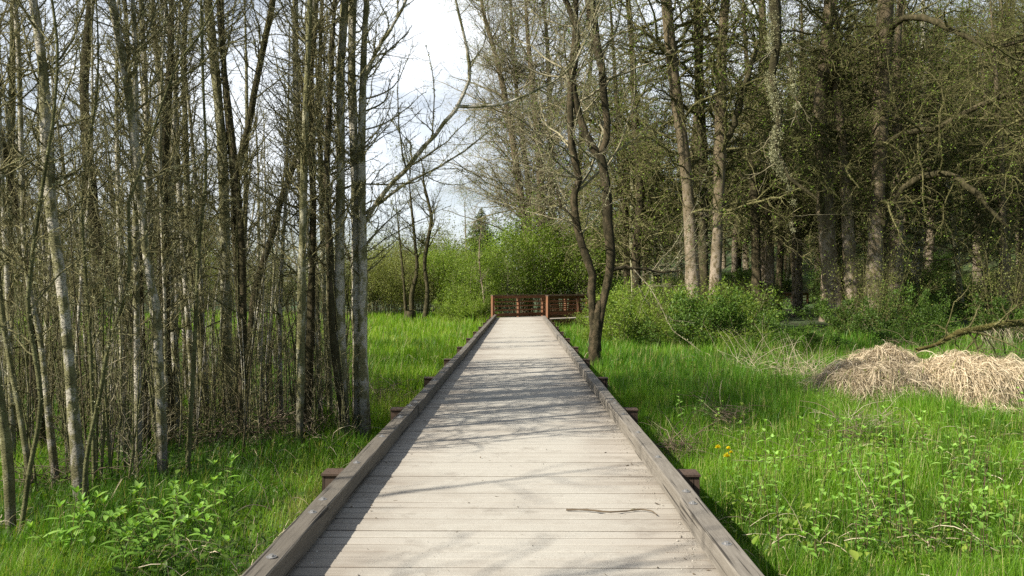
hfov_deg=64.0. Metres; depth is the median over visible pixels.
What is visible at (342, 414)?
bare sapling
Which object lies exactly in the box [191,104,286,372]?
slim alder
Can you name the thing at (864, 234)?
wood tree
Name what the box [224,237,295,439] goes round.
bare sapling
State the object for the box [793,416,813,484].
tall herb
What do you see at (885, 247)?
wood tree
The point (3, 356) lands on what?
bare sapling
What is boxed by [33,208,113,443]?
bare sapling
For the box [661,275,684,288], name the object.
wood shrub
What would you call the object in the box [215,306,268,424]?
bare sapling
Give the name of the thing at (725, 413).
brush heap
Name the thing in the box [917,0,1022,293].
wood tree
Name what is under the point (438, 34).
sky
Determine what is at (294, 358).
bare sapling
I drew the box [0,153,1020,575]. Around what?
ground
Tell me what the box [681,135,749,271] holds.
wood tree
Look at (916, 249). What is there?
alder tree
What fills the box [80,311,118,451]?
bare sapling
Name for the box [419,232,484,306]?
willow shrub
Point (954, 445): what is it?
tall herb
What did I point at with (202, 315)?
slim alder
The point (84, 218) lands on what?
slim alder
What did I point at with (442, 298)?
leafy shrub
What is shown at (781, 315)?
undergrowth shrub
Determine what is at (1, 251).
slim alder
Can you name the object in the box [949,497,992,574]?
tall herb
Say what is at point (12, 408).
slim alder
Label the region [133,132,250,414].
slim alder
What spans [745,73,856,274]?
wood tree
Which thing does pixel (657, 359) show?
tall grass
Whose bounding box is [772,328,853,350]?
undergrowth shrub
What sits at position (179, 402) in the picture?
bare sapling
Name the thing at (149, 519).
leafy herb
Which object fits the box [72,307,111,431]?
bare sapling
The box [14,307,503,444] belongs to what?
meadow grass
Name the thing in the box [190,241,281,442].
bare sapling
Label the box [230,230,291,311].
olive shrub
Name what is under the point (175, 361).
bare sapling
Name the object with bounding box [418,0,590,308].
bare tree
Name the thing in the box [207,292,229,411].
bare sapling
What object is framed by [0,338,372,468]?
grove grass
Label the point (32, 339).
alder sapling
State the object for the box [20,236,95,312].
olive shrub
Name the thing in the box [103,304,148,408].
bare sapling
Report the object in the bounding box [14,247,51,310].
olive shrub
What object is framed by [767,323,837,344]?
undergrowth shrub
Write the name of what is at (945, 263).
wood shrub
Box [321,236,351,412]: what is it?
bare sapling
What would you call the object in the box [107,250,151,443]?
bare sapling
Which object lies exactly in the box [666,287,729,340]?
undergrowth shrub
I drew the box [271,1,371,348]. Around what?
slim alder
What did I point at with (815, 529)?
tall herb
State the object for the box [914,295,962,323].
undergrowth shrub
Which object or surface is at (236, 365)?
bare sapling
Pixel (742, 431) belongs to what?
tall herb
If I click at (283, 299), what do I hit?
olive shrub
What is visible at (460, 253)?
leafy sapling
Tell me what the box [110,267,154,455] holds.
bare sapling
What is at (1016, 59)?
maple tree
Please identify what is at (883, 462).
tall herb
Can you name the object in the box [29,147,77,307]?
wood tree
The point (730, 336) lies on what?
bramble shrub
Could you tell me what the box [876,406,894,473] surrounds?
tall herb
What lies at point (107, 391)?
bare sapling
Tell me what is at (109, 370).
bare sapling
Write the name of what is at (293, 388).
bare sapling
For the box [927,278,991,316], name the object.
wood shrub
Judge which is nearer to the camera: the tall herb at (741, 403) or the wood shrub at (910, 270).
the tall herb at (741, 403)
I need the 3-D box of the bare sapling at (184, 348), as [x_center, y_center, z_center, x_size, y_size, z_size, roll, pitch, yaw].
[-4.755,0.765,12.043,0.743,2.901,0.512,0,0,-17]
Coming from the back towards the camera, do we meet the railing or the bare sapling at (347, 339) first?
the railing
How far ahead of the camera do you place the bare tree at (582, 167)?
60.00 m
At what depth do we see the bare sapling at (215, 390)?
11.87 m
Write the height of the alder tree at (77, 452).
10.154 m
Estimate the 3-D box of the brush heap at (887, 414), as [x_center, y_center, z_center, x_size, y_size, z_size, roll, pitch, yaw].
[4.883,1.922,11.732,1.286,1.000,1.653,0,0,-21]
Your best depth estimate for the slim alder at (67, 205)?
20.24 m
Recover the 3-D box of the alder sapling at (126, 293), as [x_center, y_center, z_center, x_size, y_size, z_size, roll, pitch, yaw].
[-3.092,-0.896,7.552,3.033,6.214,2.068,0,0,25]
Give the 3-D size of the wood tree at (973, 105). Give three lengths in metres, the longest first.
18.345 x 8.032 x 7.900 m
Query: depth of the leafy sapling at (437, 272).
56.04 m
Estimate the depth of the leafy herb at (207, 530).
6.58 m
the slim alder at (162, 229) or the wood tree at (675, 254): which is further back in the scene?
the wood tree at (675, 254)
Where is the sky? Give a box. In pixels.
[0,0,1021,280]
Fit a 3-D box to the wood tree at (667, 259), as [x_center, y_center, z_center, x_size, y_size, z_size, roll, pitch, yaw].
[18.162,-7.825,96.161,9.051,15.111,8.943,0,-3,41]
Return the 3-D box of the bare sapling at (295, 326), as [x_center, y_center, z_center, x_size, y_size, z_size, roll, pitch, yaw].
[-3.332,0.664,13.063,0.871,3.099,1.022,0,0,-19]
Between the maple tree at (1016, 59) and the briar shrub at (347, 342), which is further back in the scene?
the maple tree at (1016, 59)
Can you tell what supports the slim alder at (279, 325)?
on the ground at (798, 321)
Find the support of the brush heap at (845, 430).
on the ground at (798, 321)
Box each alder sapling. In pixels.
[0,0,169,536]
[0,0,193,490]
[42,0,309,501]
[72,0,276,476]
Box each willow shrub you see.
[407,231,458,307]
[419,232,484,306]
[435,244,503,303]
[447,235,495,284]
[462,234,509,312]
[467,217,549,313]
[473,200,566,316]
[487,208,569,308]
[521,203,600,314]
[548,206,615,309]
[558,217,621,305]
[596,249,640,298]
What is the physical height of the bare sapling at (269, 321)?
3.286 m
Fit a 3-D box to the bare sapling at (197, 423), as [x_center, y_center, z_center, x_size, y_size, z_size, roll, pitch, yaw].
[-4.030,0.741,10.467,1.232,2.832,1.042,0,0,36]
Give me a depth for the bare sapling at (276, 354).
15.58 m
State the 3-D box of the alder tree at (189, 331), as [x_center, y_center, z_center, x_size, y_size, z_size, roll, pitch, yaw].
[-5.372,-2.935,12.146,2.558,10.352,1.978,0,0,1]
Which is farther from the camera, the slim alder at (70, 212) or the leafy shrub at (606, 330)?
the leafy shrub at (606, 330)
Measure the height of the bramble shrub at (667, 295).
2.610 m
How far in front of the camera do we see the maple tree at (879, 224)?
33.55 m
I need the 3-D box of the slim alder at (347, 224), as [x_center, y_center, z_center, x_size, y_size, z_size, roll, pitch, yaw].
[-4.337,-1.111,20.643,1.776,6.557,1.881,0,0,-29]
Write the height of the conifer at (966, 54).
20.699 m
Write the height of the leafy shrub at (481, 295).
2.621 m
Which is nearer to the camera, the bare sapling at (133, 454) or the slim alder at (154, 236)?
the bare sapling at (133, 454)
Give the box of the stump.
[403,310,415,320]
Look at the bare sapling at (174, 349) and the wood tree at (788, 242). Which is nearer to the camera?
the bare sapling at (174, 349)
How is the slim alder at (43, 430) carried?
on the ground at (798, 321)
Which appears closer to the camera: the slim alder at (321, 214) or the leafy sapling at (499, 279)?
the slim alder at (321, 214)
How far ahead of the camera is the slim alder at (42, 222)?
13.66 m
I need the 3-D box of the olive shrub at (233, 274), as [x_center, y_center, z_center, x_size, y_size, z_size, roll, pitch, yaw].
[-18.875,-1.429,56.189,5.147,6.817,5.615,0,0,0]
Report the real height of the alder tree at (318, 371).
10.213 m
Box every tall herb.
[676,390,698,437]
[699,391,722,432]
[709,414,735,441]
[724,457,770,514]
[735,402,759,452]
[735,420,756,473]
[738,473,766,538]
[755,455,789,559]
[755,473,774,498]
[757,419,787,491]
[764,352,784,387]
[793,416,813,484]
[798,495,839,573]
[814,389,836,418]
[816,417,860,491]
[816,454,851,526]
[818,418,865,471]
[838,414,893,484]
[843,485,884,563]
[847,445,876,553]
[850,432,880,511]
[857,493,889,538]
[872,447,904,514]
[874,487,921,574]
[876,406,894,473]
[877,407,910,544]
[891,448,956,564]
[906,513,949,549]
[910,410,944,476]
[916,424,929,459]
[923,474,953,522]
[932,439,977,543]
[942,414,993,498]
[946,405,966,457]
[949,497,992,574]
[955,435,994,484]
[957,468,994,555]
[965,493,1023,570]
[975,406,1010,517]
[977,424,987,439]
[985,412,1015,447]
[986,478,1023,563]
[1011,387,1023,432]
[1014,399,1023,487]
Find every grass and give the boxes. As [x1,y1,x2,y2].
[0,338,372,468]
[0,396,391,575]
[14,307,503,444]
[552,319,1023,433]
[611,382,1023,575]
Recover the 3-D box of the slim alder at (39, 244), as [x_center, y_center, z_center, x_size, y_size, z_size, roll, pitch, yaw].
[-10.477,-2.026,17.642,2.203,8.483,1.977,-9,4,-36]
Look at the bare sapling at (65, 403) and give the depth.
9.52 m
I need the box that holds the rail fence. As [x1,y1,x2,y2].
[545,293,816,323]
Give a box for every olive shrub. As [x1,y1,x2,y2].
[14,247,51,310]
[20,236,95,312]
[70,237,107,307]
[98,227,156,307]
[173,237,230,309]
[207,238,266,309]
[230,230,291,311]
[254,236,307,311]
[286,235,350,312]
[319,232,379,313]
[321,243,386,311]
[346,224,406,310]
[346,234,404,314]
[367,228,409,310]
[368,238,424,315]
[372,233,424,312]
[377,230,429,310]
[389,245,461,315]
[399,223,445,307]
[411,235,468,307]
[417,219,468,308]
[419,210,488,274]
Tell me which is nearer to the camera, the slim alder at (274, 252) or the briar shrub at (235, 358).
the briar shrub at (235, 358)
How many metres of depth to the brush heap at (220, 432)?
10.86 m
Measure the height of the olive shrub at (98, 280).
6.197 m
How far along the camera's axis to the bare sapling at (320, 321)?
15.11 m
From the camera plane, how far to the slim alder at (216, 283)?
23.40 m
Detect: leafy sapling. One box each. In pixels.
[410,224,468,310]
[430,218,488,295]
[447,236,504,300]
[475,235,526,312]
[483,212,542,316]
[500,178,579,315]
[549,193,617,309]
[564,202,621,299]
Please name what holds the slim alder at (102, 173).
on the ground at (798, 321)
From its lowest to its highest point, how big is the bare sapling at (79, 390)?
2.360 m
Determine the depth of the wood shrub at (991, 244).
67.80 m
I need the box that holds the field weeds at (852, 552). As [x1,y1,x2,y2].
[603,357,1023,575]
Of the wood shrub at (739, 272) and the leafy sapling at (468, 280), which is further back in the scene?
the wood shrub at (739, 272)
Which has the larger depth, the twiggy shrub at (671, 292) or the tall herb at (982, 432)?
the twiggy shrub at (671, 292)
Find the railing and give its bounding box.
[490,292,791,316]
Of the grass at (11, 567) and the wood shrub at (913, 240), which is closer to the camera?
the grass at (11, 567)
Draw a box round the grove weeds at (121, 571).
[0,405,369,575]
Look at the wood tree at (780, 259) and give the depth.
54.49 m
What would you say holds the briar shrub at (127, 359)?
on the ground at (798, 321)
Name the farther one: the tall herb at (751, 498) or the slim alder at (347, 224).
the slim alder at (347, 224)
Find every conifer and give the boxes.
[464,208,520,309]
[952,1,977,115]
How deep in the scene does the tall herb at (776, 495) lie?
6.17 m
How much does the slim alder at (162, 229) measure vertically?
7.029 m
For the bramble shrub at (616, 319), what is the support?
on the ground at (798, 321)
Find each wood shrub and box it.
[596,272,623,293]
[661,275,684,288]
[721,262,787,301]
[722,268,751,290]
[726,268,751,280]
[783,278,805,291]
[806,267,820,299]
[903,268,931,277]
[903,273,938,311]
[906,230,936,253]
[906,267,955,293]
[922,247,966,284]
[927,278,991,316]
[935,224,948,244]
[955,270,980,299]
[961,268,997,285]
[985,228,998,256]
[988,278,1016,290]
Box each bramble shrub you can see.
[585,279,656,346]
[598,281,635,299]
[615,277,653,308]
[621,304,663,338]
[629,319,711,346]
[645,275,695,323]
[654,276,683,299]
[681,278,755,334]
[697,276,782,336]
[707,327,773,350]
[738,294,785,329]
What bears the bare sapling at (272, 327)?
on the ground at (798, 321)
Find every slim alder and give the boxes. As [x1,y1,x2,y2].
[0,0,70,418]
[0,0,75,461]
[0,0,176,467]
[0,5,111,454]
[0,7,59,269]
[0,8,80,363]
[0,26,113,388]
[0,27,77,352]
[0,53,36,342]
[0,103,36,300]
[1,1,105,365]
[3,116,37,346]
[5,0,221,472]
[13,66,75,317]
[17,1,116,401]
[25,91,98,359]
[32,158,65,313]
[36,159,110,387]
[47,7,126,367]
[50,90,98,363]
[57,0,187,463]
[59,0,243,457]
[61,205,76,320]
[76,69,132,291]
[85,213,118,360]
[88,75,199,405]
[89,0,196,292]
[90,111,157,309]
[93,103,127,238]
[98,176,116,318]
[101,39,158,304]
[108,0,244,334]
[112,113,173,344]
[119,56,232,400]
[120,4,219,346]
[124,0,283,411]
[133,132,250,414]
[144,94,159,297]
[144,121,202,367]
[171,0,294,449]
[180,0,298,415]
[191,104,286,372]
[194,193,235,355]
[200,1,295,286]
[201,91,279,349]
[205,70,293,366]
[208,160,247,329]
[219,0,383,446]
[223,0,394,442]
[230,0,350,433]
[233,94,297,359]
[234,93,287,370]
[244,186,322,409]
[250,149,280,348]
[253,132,295,343]
[268,126,320,316]
[270,114,348,318]
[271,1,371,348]
[275,0,333,352]
[276,206,320,320]
[306,115,382,314]
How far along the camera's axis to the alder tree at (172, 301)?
11.72 m
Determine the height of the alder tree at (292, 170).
9.966 m
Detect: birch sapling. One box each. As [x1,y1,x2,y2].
[457,188,474,278]
[471,225,497,317]
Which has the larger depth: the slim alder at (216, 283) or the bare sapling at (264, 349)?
the slim alder at (216, 283)
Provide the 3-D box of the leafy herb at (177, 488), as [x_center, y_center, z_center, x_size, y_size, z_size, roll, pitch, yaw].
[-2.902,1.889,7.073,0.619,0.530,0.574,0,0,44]
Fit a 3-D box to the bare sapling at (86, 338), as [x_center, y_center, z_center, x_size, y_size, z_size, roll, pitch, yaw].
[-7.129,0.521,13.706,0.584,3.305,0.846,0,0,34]
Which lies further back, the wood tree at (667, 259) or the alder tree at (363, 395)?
the wood tree at (667, 259)
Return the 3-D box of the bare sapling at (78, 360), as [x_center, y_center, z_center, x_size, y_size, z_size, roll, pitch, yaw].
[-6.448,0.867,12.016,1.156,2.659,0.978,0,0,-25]
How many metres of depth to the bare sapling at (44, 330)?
13.24 m
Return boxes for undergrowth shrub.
[605,303,657,341]
[637,319,713,349]
[649,288,675,313]
[662,284,743,344]
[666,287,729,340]
[693,297,778,342]
[737,286,795,332]
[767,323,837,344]
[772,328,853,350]
[789,294,869,331]
[809,285,844,320]
[811,280,819,299]
[814,293,875,335]
[849,280,916,328]
[861,314,962,347]
[864,300,958,340]
[891,303,948,329]
[902,283,951,326]
[908,283,969,318]
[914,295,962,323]
[950,282,1014,315]
[951,290,1023,318]
[951,303,1017,324]
[963,290,1023,338]
[994,306,1023,343]
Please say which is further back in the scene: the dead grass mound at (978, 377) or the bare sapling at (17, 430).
the dead grass mound at (978, 377)
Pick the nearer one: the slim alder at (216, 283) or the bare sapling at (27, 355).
the bare sapling at (27, 355)
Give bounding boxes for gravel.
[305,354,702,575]
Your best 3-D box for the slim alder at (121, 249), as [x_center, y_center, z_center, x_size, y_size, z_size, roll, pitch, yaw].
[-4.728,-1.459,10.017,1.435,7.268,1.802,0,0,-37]
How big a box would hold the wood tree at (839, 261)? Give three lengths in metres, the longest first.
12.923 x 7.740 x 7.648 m
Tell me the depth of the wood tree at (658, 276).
61.10 m
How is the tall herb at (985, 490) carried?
on the ground at (798, 321)
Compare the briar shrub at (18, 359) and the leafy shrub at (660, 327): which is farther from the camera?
the leafy shrub at (660, 327)
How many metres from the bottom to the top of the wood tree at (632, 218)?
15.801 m
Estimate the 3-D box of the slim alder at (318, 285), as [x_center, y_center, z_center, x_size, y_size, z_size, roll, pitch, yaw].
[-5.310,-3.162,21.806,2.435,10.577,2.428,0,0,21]
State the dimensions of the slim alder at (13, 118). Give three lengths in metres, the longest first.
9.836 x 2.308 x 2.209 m
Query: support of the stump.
on the ground at (798, 321)
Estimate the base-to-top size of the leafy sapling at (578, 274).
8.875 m
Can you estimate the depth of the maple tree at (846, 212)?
34.90 m
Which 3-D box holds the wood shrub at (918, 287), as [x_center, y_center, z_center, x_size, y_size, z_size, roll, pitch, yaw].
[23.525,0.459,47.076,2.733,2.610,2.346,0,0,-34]
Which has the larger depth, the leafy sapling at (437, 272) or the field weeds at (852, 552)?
the leafy sapling at (437, 272)
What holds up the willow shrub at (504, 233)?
on the ground at (798, 321)
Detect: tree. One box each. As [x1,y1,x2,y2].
[0,0,58,499]
[0,0,127,492]
[0,0,159,509]
[0,1,80,541]
[0,97,37,308]
[4,0,281,480]
[26,117,108,259]
[28,0,184,454]
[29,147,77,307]
[38,0,153,388]
[65,162,131,272]
[71,0,221,345]
[73,0,257,443]
[83,0,248,438]
[98,0,235,430]
[105,0,241,427]
[156,0,272,418]
[176,0,304,399]
[176,161,218,308]
[183,123,238,271]
[204,0,387,434]
[218,3,363,369]
[224,0,347,347]
[228,0,418,443]
[239,0,392,422]
[252,0,617,440]
[265,0,449,436]
[292,0,455,444]
[380,140,425,309]
[399,142,453,318]
[414,0,569,312]
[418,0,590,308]
[450,0,671,311]
[456,0,729,371]
[459,0,655,310]
[484,0,652,309]
[523,0,712,290]
[546,8,712,294]
[551,0,743,295]
[557,0,767,310]
[581,142,675,287]
[584,70,733,303]
[588,51,666,284]
[609,0,805,300]
[612,65,682,283]
[614,81,683,283]
[628,0,845,329]
[634,156,728,277]
[644,0,784,290]
[650,100,711,279]
[658,0,858,316]
[660,173,676,282]
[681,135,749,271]
[694,0,839,287]
[698,0,937,326]
[704,49,773,286]
[705,0,956,325]
[707,101,731,268]
[708,55,753,269]
[709,0,834,305]
[711,0,852,309]
[712,131,750,270]
[736,88,818,274]
[736,181,842,290]
[741,0,871,316]
[742,0,934,321]
[745,0,857,259]
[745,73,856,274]
[773,13,863,279]
[775,24,870,280]
[775,216,807,276]
[780,126,890,280]
[782,0,946,298]
[783,0,1023,327]
[785,4,915,251]
[791,0,998,319]
[804,0,989,282]
[818,3,941,287]
[820,8,904,237]
[841,136,908,273]
[843,3,875,75]
[845,0,989,315]
[856,0,1023,319]
[871,0,962,267]
[892,0,1000,273]
[903,22,929,234]
[906,0,971,109]
[906,10,978,231]
[910,0,1023,189]
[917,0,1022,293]
[917,0,1023,308]
[925,0,1023,313]
[931,99,1019,285]
[946,52,1003,207]
[947,4,1022,232]
[948,0,1023,275]
[948,55,1019,272]
[949,35,987,170]
[960,6,1004,113]
[969,7,1022,264]
[970,1,1023,249]
[973,89,1020,259]
[983,0,1022,136]
[1005,5,1023,212]
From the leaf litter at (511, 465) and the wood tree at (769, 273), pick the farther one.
the wood tree at (769, 273)
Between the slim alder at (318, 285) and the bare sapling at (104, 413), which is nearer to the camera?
the bare sapling at (104, 413)
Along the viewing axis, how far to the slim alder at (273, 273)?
23.16 m
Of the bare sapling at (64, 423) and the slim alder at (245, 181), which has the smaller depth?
the bare sapling at (64, 423)
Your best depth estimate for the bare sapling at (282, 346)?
11.68 m
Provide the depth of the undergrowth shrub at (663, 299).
36.87 m
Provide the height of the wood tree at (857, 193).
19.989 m
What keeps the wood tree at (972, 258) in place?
on the ground at (798, 321)
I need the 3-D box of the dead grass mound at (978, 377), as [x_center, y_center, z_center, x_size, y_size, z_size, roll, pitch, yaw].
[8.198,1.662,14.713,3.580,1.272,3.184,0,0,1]
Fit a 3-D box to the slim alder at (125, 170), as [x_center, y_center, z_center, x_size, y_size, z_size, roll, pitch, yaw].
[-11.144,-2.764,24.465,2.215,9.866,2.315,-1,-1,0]
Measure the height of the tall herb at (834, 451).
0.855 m
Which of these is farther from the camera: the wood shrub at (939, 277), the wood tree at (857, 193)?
the wood shrub at (939, 277)
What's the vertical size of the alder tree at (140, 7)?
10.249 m
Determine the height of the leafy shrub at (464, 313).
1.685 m
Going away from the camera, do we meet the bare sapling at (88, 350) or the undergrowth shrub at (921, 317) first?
the bare sapling at (88, 350)
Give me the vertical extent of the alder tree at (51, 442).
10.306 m
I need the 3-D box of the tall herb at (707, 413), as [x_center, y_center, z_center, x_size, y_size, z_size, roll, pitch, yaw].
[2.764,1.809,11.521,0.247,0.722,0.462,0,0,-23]
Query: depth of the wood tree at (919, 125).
68.54 m
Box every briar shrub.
[0,313,74,393]
[77,330,216,393]
[88,352,294,432]
[149,311,290,405]
[197,308,277,408]
[255,307,295,351]
[314,316,370,374]
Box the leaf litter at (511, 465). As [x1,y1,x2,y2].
[330,334,693,574]
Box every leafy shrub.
[430,299,455,318]
[431,294,472,320]
[436,285,472,307]
[441,296,483,323]
[446,283,486,317]
[456,288,496,320]
[573,312,587,327]
[576,325,609,346]
[579,297,624,318]
[580,312,643,343]
[596,286,627,314]
[605,304,662,341]
[618,292,663,320]
[632,302,681,337]
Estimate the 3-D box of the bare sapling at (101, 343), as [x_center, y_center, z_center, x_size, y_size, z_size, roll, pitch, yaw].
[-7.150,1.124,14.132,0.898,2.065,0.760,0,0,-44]
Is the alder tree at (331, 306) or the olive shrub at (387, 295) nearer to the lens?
the alder tree at (331, 306)
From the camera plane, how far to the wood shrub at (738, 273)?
50.62 m
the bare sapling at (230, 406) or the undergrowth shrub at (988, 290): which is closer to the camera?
the bare sapling at (230, 406)
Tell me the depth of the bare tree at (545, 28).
58.10 m
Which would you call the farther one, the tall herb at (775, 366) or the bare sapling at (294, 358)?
the tall herb at (775, 366)
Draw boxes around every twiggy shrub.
[561,301,677,345]
[616,272,725,319]
[651,262,686,307]
[701,275,773,326]
[721,274,796,303]
[732,296,793,319]
[789,256,864,318]
[804,260,887,292]
[813,235,917,336]
[816,223,948,330]
[903,278,963,317]
[905,250,964,316]
[930,211,1023,330]
[978,240,1023,312]
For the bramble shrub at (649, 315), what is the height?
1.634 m
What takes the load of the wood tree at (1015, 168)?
on the ground at (798, 321)
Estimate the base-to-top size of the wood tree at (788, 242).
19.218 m
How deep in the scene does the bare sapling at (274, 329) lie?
13.14 m
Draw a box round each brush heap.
[0,423,154,502]
[49,336,259,412]
[87,379,234,437]
[146,396,292,459]
[216,369,376,447]
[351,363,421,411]
[636,403,737,465]
[674,362,771,427]
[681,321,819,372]
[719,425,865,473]
[720,331,842,378]
[793,396,906,446]
[803,390,906,431]
[874,328,939,358]
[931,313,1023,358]
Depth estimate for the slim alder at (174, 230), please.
14.49 m
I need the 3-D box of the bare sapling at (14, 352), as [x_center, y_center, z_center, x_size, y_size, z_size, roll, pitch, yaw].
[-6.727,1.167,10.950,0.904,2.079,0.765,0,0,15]
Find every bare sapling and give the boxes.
[0,254,61,497]
[0,261,50,432]
[0,265,46,388]
[0,268,34,476]
[0,271,24,377]
[0,276,35,449]
[0,286,58,444]
[0,295,25,408]
[0,303,27,425]
[1,182,86,476]
[1,241,53,445]
[1,248,62,449]
[14,255,35,401]
[15,258,61,446]
[15,320,55,433]
[17,220,59,385]
[18,272,57,410]
[24,255,78,415]
[25,246,85,460]
[27,254,108,482]
[31,272,67,420]
[31,309,101,469]
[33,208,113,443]
[34,277,97,418]
[39,183,115,472]
[39,228,74,401]
[39,281,100,469]
[42,145,156,489]
[43,196,99,415]
[48,309,101,434]
[49,322,85,427]
[54,254,150,456]
[58,291,117,451]
[69,248,109,432]
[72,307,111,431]
[75,296,99,415]
[77,236,147,451]
[77,262,111,393]
[79,296,109,400]
[80,210,173,479]
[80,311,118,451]
[81,263,118,389]
[85,285,147,422]
[85,302,113,397]
[85,308,127,433]
[87,308,118,451]
[94,246,116,392]
[98,170,202,462]
[98,262,129,410]
[101,230,202,455]
[102,261,170,489]
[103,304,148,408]
[105,207,155,466]
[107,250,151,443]
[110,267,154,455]
[142,285,207,431]
[144,241,249,452]
[144,292,218,460]
[153,269,194,454]
[162,320,204,446]
[167,280,185,404]
[172,256,225,424]
[177,243,229,426]
[178,299,237,443]
[179,252,208,428]
[179,295,207,408]
[187,278,232,432]
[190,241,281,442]
[196,260,292,453]
[198,272,273,432]
[198,278,220,395]
[199,262,284,449]
[199,305,220,401]
[205,312,220,393]
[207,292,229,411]
[211,203,278,427]
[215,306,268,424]
[215,322,261,417]
[216,235,296,416]
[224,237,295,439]
[226,210,289,462]
[246,286,305,433]
[247,288,296,414]
[254,232,287,402]
[254,310,291,401]
[256,300,290,414]
[257,247,292,387]
[258,288,276,397]
[259,256,284,400]
[260,283,291,409]
[262,223,327,430]
[271,232,324,391]
[271,286,321,423]
[272,300,294,401]
[274,278,295,417]
[282,238,326,407]
[288,276,332,444]
[291,242,345,412]
[291,263,333,391]
[294,269,334,420]
[311,197,377,431]
[313,250,334,395]
[313,297,333,403]
[314,316,349,398]
[319,296,349,401]
[320,221,375,389]
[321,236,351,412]
[321,275,371,445]
[325,254,350,373]
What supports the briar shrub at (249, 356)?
on the ground at (798, 321)
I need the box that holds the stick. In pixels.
[566,508,656,514]
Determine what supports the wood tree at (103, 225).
on the ground at (798, 321)
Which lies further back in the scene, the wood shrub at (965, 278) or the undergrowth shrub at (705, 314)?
the wood shrub at (965, 278)
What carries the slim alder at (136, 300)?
on the ground at (798, 321)
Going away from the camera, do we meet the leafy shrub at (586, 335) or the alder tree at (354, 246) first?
the alder tree at (354, 246)
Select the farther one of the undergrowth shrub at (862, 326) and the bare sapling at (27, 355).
the undergrowth shrub at (862, 326)
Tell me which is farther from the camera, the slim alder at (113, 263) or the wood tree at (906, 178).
the wood tree at (906, 178)
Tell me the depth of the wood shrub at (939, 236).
73.59 m
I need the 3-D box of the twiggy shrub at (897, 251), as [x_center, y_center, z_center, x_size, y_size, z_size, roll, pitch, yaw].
[15.586,-0.553,33.990,4.595,5.113,5.005,0,0,-39]
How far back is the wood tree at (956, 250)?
41.25 m
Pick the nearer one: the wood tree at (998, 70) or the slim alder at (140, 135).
the slim alder at (140, 135)
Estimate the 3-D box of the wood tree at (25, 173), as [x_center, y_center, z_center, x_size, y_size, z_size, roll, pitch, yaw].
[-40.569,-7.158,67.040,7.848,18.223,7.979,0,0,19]
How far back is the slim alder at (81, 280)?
9.27 m
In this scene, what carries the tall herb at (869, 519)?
on the ground at (798, 321)
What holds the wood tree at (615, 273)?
on the ground at (798, 321)
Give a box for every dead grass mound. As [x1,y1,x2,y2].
[790,345,960,409]
[826,342,927,365]
[903,344,1023,415]
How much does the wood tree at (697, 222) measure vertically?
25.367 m
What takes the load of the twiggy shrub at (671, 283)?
on the ground at (798, 321)
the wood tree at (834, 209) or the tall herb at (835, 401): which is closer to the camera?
the tall herb at (835, 401)
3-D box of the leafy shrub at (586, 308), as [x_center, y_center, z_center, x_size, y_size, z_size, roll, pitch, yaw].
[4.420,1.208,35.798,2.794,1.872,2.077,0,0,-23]
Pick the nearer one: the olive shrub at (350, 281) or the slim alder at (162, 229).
the slim alder at (162, 229)
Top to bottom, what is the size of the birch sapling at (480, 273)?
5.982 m
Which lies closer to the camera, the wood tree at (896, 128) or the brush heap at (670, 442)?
the brush heap at (670, 442)
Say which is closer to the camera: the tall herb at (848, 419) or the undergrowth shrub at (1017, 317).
the tall herb at (848, 419)
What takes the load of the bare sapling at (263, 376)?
on the ground at (798, 321)
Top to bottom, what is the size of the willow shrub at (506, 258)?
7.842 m
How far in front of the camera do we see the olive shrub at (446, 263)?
59.94 m
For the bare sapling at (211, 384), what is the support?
on the ground at (798, 321)
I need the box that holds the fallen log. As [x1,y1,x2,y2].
[915,284,1023,359]
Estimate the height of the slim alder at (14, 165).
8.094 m
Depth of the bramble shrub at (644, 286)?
33.96 m
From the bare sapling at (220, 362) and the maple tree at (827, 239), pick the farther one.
the maple tree at (827, 239)
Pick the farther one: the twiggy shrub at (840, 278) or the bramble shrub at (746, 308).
the twiggy shrub at (840, 278)
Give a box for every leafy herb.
[25,485,106,558]
[68,491,127,545]
[98,509,148,575]
[109,498,168,555]
[117,480,191,575]
[131,480,220,538]
[170,501,241,558]
[204,453,240,521]
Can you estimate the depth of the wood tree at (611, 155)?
72.62 m
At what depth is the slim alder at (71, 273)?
33.40 m
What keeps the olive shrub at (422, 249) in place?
on the ground at (798, 321)
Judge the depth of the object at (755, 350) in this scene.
20.54 m
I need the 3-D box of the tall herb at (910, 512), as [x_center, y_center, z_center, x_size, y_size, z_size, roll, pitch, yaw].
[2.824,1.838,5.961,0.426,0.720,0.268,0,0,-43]
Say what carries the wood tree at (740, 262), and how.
on the ground at (798, 321)
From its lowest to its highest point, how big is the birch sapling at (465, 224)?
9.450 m
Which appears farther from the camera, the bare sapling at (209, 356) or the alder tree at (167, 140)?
the bare sapling at (209, 356)
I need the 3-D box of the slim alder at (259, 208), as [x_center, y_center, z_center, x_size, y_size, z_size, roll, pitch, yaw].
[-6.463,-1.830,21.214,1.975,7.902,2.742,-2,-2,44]
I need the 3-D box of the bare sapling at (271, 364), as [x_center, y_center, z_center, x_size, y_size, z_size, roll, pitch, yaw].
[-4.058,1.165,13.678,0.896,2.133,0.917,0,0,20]
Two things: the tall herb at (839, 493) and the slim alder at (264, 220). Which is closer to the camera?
the tall herb at (839, 493)
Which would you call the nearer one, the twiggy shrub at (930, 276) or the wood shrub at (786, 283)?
the twiggy shrub at (930, 276)
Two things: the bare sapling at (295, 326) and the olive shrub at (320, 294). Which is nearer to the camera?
the bare sapling at (295, 326)
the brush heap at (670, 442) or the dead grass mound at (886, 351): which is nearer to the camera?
the brush heap at (670, 442)
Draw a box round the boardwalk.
[241,314,763,575]
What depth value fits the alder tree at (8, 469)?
6.93 m

